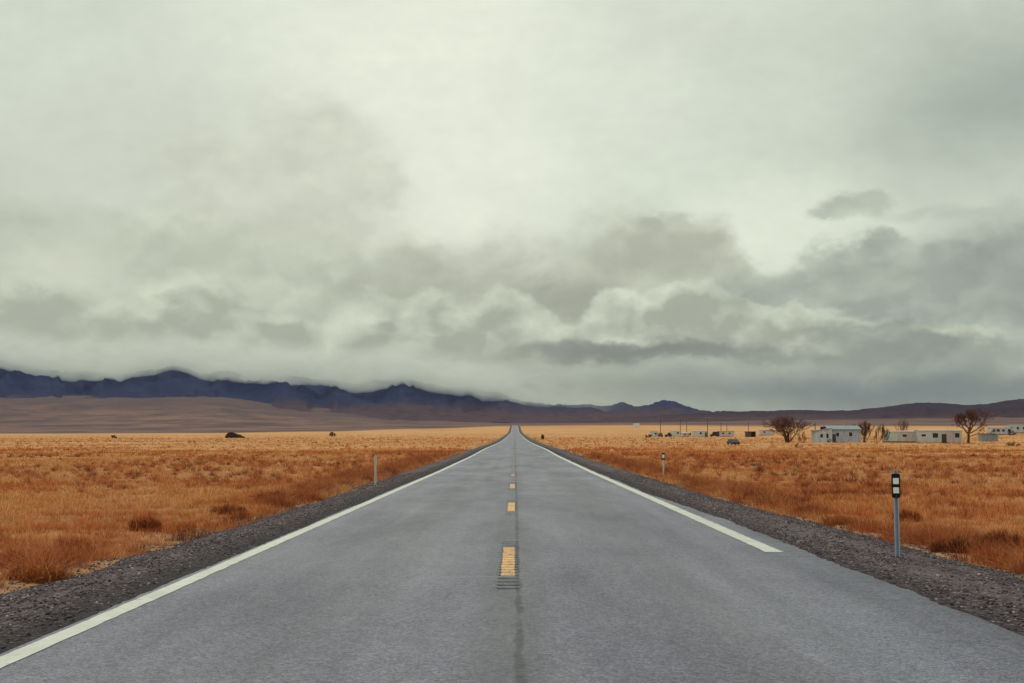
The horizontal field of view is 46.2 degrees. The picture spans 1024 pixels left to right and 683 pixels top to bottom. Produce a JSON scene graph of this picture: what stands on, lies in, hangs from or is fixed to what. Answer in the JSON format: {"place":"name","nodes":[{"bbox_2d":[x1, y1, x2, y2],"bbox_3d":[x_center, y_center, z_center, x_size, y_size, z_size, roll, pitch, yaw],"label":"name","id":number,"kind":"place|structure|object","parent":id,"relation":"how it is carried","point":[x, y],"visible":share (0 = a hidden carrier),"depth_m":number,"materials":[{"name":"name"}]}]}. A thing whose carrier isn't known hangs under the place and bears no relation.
{"place":"outdoors","nodes":[
{"label":"outdoors","id":0,"kind":"place"},
{"bbox_2d":[0,426,511,653],"bbox_3d":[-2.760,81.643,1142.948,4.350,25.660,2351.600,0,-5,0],"label":"gravel shoulder","id":1,"kind":"object","parent":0,"point":[433,467],"visible":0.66,"depth_m":15.04},
{"bbox_2d":[0,471,1023,648],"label":"gravel","id":2,"kind":"structure","parent":1,"relation":"on","point":[121,562],"depth_m":16.96,"materials":[{"name":"grey gravel"}]},
{"bbox_2d":[0,360,722,422],"bbox_3d":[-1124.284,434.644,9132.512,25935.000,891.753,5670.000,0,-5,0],"label":"mountain range","id":3,"kind":"structure","parent":0,"point":[402,398],"depth_m":8618.96,"materials":[{"name":"stone"}]},
{"bbox_2d":[0,426,1023,682],"bbox_3d":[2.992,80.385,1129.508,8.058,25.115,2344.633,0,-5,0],"label":"road","id":4,"kind":"structure","parent":0,"point":[608,582],"depth_m":11.05,"materials":[{"name":"grey asphalt"}]},
{"bbox_2d":[0,429,782,667],"bbox_3d":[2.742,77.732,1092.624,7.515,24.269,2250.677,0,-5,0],"label":"road edge markings","id":5,"kind":"object","parent":4,"relation":"on","point":[25,651],"visible":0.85,"depth_m":14.75,"materials":[{"name":"white paint"}]},
{"bbox_2d":[501,440,514,575],"bbox_3d":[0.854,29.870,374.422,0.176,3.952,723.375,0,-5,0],"label":"road centre markings","id":6,"kind":"object","parent":4,"relation":"on","point":[508,564],"visible":0.84,"depth_m":15.96,"materials":[{"name":"yellow paint"}]},
{"bbox_2d":[0,395,1023,593],"bbox_3d":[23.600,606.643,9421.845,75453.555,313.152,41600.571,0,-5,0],"label":"ground","id":7,"kind":"structure","parent":0,"point":[184,417],"depth_m":1389.29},
{"bbox_2d":[56,535,95,554],"bbox_3d":[-7.220,3.409,19.883,0.704,0.501,0.637,3,-6,-34],"label":"verge bush","id":8,"kind":"object","parent":7,"relation":"on","point":[77,542],"visible":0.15,"depth_m":19.87,"materials":[{"name":"brown plant"}]},
{"bbox_2d":[127,510,163,531],"bbox_3d":[-7.486,3.680,24.509,0.714,0.524,0.653,3,-6,-37],"label":"verge bush","id":9,"kind":"object","parent":7,"relation":"on","point":[148,523],"visible":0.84,"depth_m":24.43,"materials":[{"name":"brown plant"}]},
{"bbox_2d":[205,502,247,515],"bbox_3d":[-7.118,4.206,30.001,1.056,0.489,0.940,2,-5,-24],"label":"verge bush","id":10,"kind":"object","parent":7,"relation":"on","point":[226,508],"visible":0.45,"depth_m":29.89,"materials":[{"name":"brown plant"}]},
{"bbox_2d":[225,432,244,437],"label":"earth heap","id":11,"kind":"object","parent":7,"relation":"on","point":[231,435],"visible":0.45,"depth_m":556.63,"materials":[{"name":"brown soil"}]},
{"bbox_2d":[248,488,295,500],"bbox_3d":[-7.133,4.612,35.748,1.444,0.648,1.315,3,-6,-34],"label":"verge bush","id":12,"kind":"object","parent":7,"relation":"on","point":[261,493],"visible":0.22,"depth_m":35.61,"materials":[{"name":"brown plant"}]},
{"bbox_2d":[374,455,376,484],"bbox_3d":[-5.040,4.870,44.291,0.100,1.346,0.041,0,-5,0],"label":"delineator post","id":13,"kind":"object","parent":7,"relation":"on","point":[375,459],"visible":0.83,"depth_m":44.30,"materials":[{"name":"metal"}]},
{"bbox_2d":[0,429,1023,589],"bbox_3d":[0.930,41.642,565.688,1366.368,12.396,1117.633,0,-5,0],"label":"grass","id":14,"kind":"structure","parent":7,"relation":"on","point":[782,501],"depth_m":49.95,"materials":[{"name":"brown plant"}]},
{"bbox_2d":[0,560,77,583],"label":"verge bush","id":15,"kind":"object","parent":14,"relation":"on","point":[34,575],"visible":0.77,"depth_m":15.62,"materials":[{"name":"brown plant"}]},
{"bbox_2d":[650,431,657,436],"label":"mobile home","id":16,"kind":"object","parent":7,"relation":"on","point":[654,433],"visible":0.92,"depth_m":588.11,"materials":[{"name":"white metal"}]},
{"bbox_2d":[662,452,664,473],"bbox_3d":[7.505,6.207,59.491,0.170,1.466,0.050,0,-5,0],"label":"delineator post","id":17,"kind":"object","parent":7,"relation":"on","point":[663,456],"visible":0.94,"depth_m":59.51,"materials":[{"name":"metal"}]},
{"bbox_2d":[670,430,679,436],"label":"mobile home","id":18,"kind":"object","parent":7,"relation":"on","point":[674,433],"visible":0.94,"depth_m":598.05,"materials":[{"name":"white metal"}]},
{"bbox_2d":[681,433,688,436],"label":"caravan","id":19,"kind":"object","parent":7,"relation":"on","point":[684,434],"visible":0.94,"depth_m":583.04,"materials":[{"name":"white metal"}]},
{"bbox_2d":[692,430,706,436],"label":"mobile home","id":20,"kind":"object","parent":7,"relation":"on","point":[699,433],"visible":0.85,"depth_m":568.12,"materials":[{"name":"white metal"}]},
{"bbox_2d":[710,432,718,436],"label":"parked van","id":21,"kind":"object","parent":7,"relation":"on","point":[716,434],"visible":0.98,"depth_m":559.10,"materials":[{"name":"paint"}]},
{"bbox_2d":[717,431,733,436],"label":"mobile home","id":22,"kind":"object","parent":7,"relation":"on","point":[726,433],"visible":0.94,"depth_m":587.98,"materials":[{"name":"white metal"}]},
{"bbox_2d":[727,439,739,444],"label":"parked car","id":23,"kind":"object","parent":7,"relation":"on","point":[732,441],"visible":0.91,"depth_m":234.20,"materials":[{"name":"paint"}]},
{"bbox_2d":[744,431,755,436],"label":"shed","id":24,"kind":"structure","parent":7,"relation":"on","point":[750,433],"depth_m":538.16,"materials":[{"name":"brown wood"}]},
{"bbox_2d":[759,430,773,434],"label":"mobile home","id":25,"kind":"object","parent":7,"relation":"on","point":[763,432],"visible":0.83,"depth_m":637.83,"materials":[{"name":"white metal"}]},
{"bbox_2d":[761,414,815,442],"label":"bare tree","id":26,"kind":"object","parent":7,"relation":"on","point":[779,425],"visible":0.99,"depth_m":298.17,"materials":[{"name":"brown plant"}]},
{"bbox_2d":[797,431,806,442],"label":"bush","id":27,"kind":"object","parent":7,"relation":"on","point":[802,437],"visible":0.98,"depth_m":296.72,"materials":[{"name":"brown plant"}]},
{"bbox_2d":[810,424,861,442],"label":"house","id":28,"kind":"structure","parent":7,"relation":"on","point":[835,434],"depth_m":290.87,"materials":[{"name":"white"}]},
{"bbox_2d":[832,434,835,441],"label":"door","id":29,"kind":"structure","parent":28,"relation":"in","point":[833,435],"depth_m":290.82,"materials":[{"name":"metal"}]},
{"bbox_2d":[821,513,859,525],"bbox_3d":[7.179,3.889,26.148,0.742,0.404,0.765,4,-6,-39],"label":"verge bush","id":30,"kind":"object","parent":7,"relation":"on","point":[843,518],"visible":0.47,"depth_m":26.05,"materials":[{"name":"brown plant"}]},
{"bbox_2d":[852,421,874,442],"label":"bare tree","id":31,"kind":"object","parent":7,"relation":"on","point":[866,430],"visible":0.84,"depth_m":298.70,"materials":[{"name":"brown plant"}]},
{"bbox_2d":[873,426,881,441],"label":"bush","id":32,"kind":"object","parent":7,"relation":"on","point":[876,431],"visible":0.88,"depth_m":295.77,"materials":[{"name":"brown plant"}]},
{"bbox_2d":[879,425,889,442],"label":"bush","id":33,"kind":"object","parent":7,"relation":"on","point":[884,434],"visible":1,"depth_m":292.52,"materials":[{"name":"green plant"}]},
{"bbox_2d":[883,429,915,442],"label":"mobile home","id":34,"kind":"object","parent":7,"relation":"on","point":[902,436],"visible":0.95,"depth_m":294.81,"materials":[{"name":"white metal"}]},
{"bbox_2d":[895,417,907,430],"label":"bare tree","id":35,"kind":"object","parent":7,"relation":"on","point":[904,425],"visible":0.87,"depth_m":323.81,"materials":[{"name":"brown plant"}]},
{"bbox_2d":[890,506,922,521],"bbox_3d":[8.835,3.891,26.881,0.784,0.486,0.624,0,-5,0],"label":"verge bush","id":36,"kind":"object","parent":7,"relation":"on","point":[907,514],"visible":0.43,"depth_m":26.77,"materials":[{"name":"brown plant"}]},
{"bbox_2d":[914,430,961,442],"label":"mobile home","id":37,"kind":"object","parent":7,"relation":"on","point":[936,436],"visible":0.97,"depth_m":291.80,"materials":[{"name":"white metal"}]},
{"bbox_2d":[932,433,938,437],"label":"window","id":38,"kind":"structure","parent":37,"relation":"in","point":[934,435],"depth_m":291.78,"materials":[{"name":"glass"}]},
{"bbox_2d":[942,434,946,441],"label":"door","id":39,"kind":"structure","parent":37,"relation":"in","point":[944,438],"depth_m":291.70,"materials":[{"name":"metal"}]},
{"bbox_2d":[927,534,982,553],"bbox_3d":[7.299,3.324,19.587,0.921,0.441,0.814,-3,-6,36],"label":"verge bush","id":40,"kind":"object","parent":7,"relation":"on","point":[945,546],"visible":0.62,"depth_m":19.51,"materials":[{"name":"brown plant"}]},
{"bbox_2d":[951,408,999,442],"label":"bare tree","id":41,"kind":"object","parent":7,"relation":"on","point":[971,417],"visible":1,"depth_m":284.69,"materials":[{"name":"brown plant"}]},
{"bbox_2d":[978,433,998,441],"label":"shed","id":42,"kind":"structure","parent":7,"relation":"on","point":[982,437],"depth_m":328.62,"materials":[{"name":"grey metal"}]},
{"bbox_2d":[987,427,1012,434],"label":"mobile home","id":43,"kind":"object","parent":7,"relation":"on","point":[1002,430],"visible":0.79,"depth_m":468.24,"materials":[{"name":"white metal"}]},
{"bbox_2d":[978,527,1023,548],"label":"verge bush","id":44,"kind":"object","parent":7,"relation":"on","point":[1003,536],"visible":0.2,"depth_m":19.98,"materials":[{"name":"brown plant"}]},
{"bbox_2d":[1007,441,1019,445],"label":"bush","id":45,"kind":"object","parent":7,"relation":"on","point":[1012,444],"visible":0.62,"depth_m":214.06,"materials":[{"name":"brown plant"}]},
{"bbox_2d":[1005,425,1023,432],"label":"mobile home","id":46,"kind":"object","parent":7,"relation":"on","point":[1018,428],"visible":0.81,"depth_m":518.15,"materials":[{"name":"white metal"}]},
{"bbox_2d":[0,0,1023,411],"label":"sky","id":47,"kind":"structure","parent":0,"point":[707,205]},
{"bbox_2d":[518,426,1023,635],"bbox_3d":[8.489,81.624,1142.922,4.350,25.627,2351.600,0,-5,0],"label":"gravel shoulder","id":48,"kind":"object","parent":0,"point":[595,466],"visible":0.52,"depth_m":16.50},
{"bbox_2d":[891,470,900,556],"bbox_3d":[5.442,2.559,16.987,0.124,1.470,0.050,0,-5,0],"label":"delineator post","id":49,"kind":"object","parent":48,"relation":"on","point":[895,484],"visible":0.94,"depth_m":17.00,"materials":[{"name":"metal"}]},
{"bbox_2d":[547,399,1023,422],"bbox_3d":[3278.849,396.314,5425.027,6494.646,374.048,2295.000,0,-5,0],"label":"hills","id":50,"kind":"structure","parent":0,"point":[1011,408],"depth_m":5190.69,"materials":[{"name":"brown soil"}]}
]}

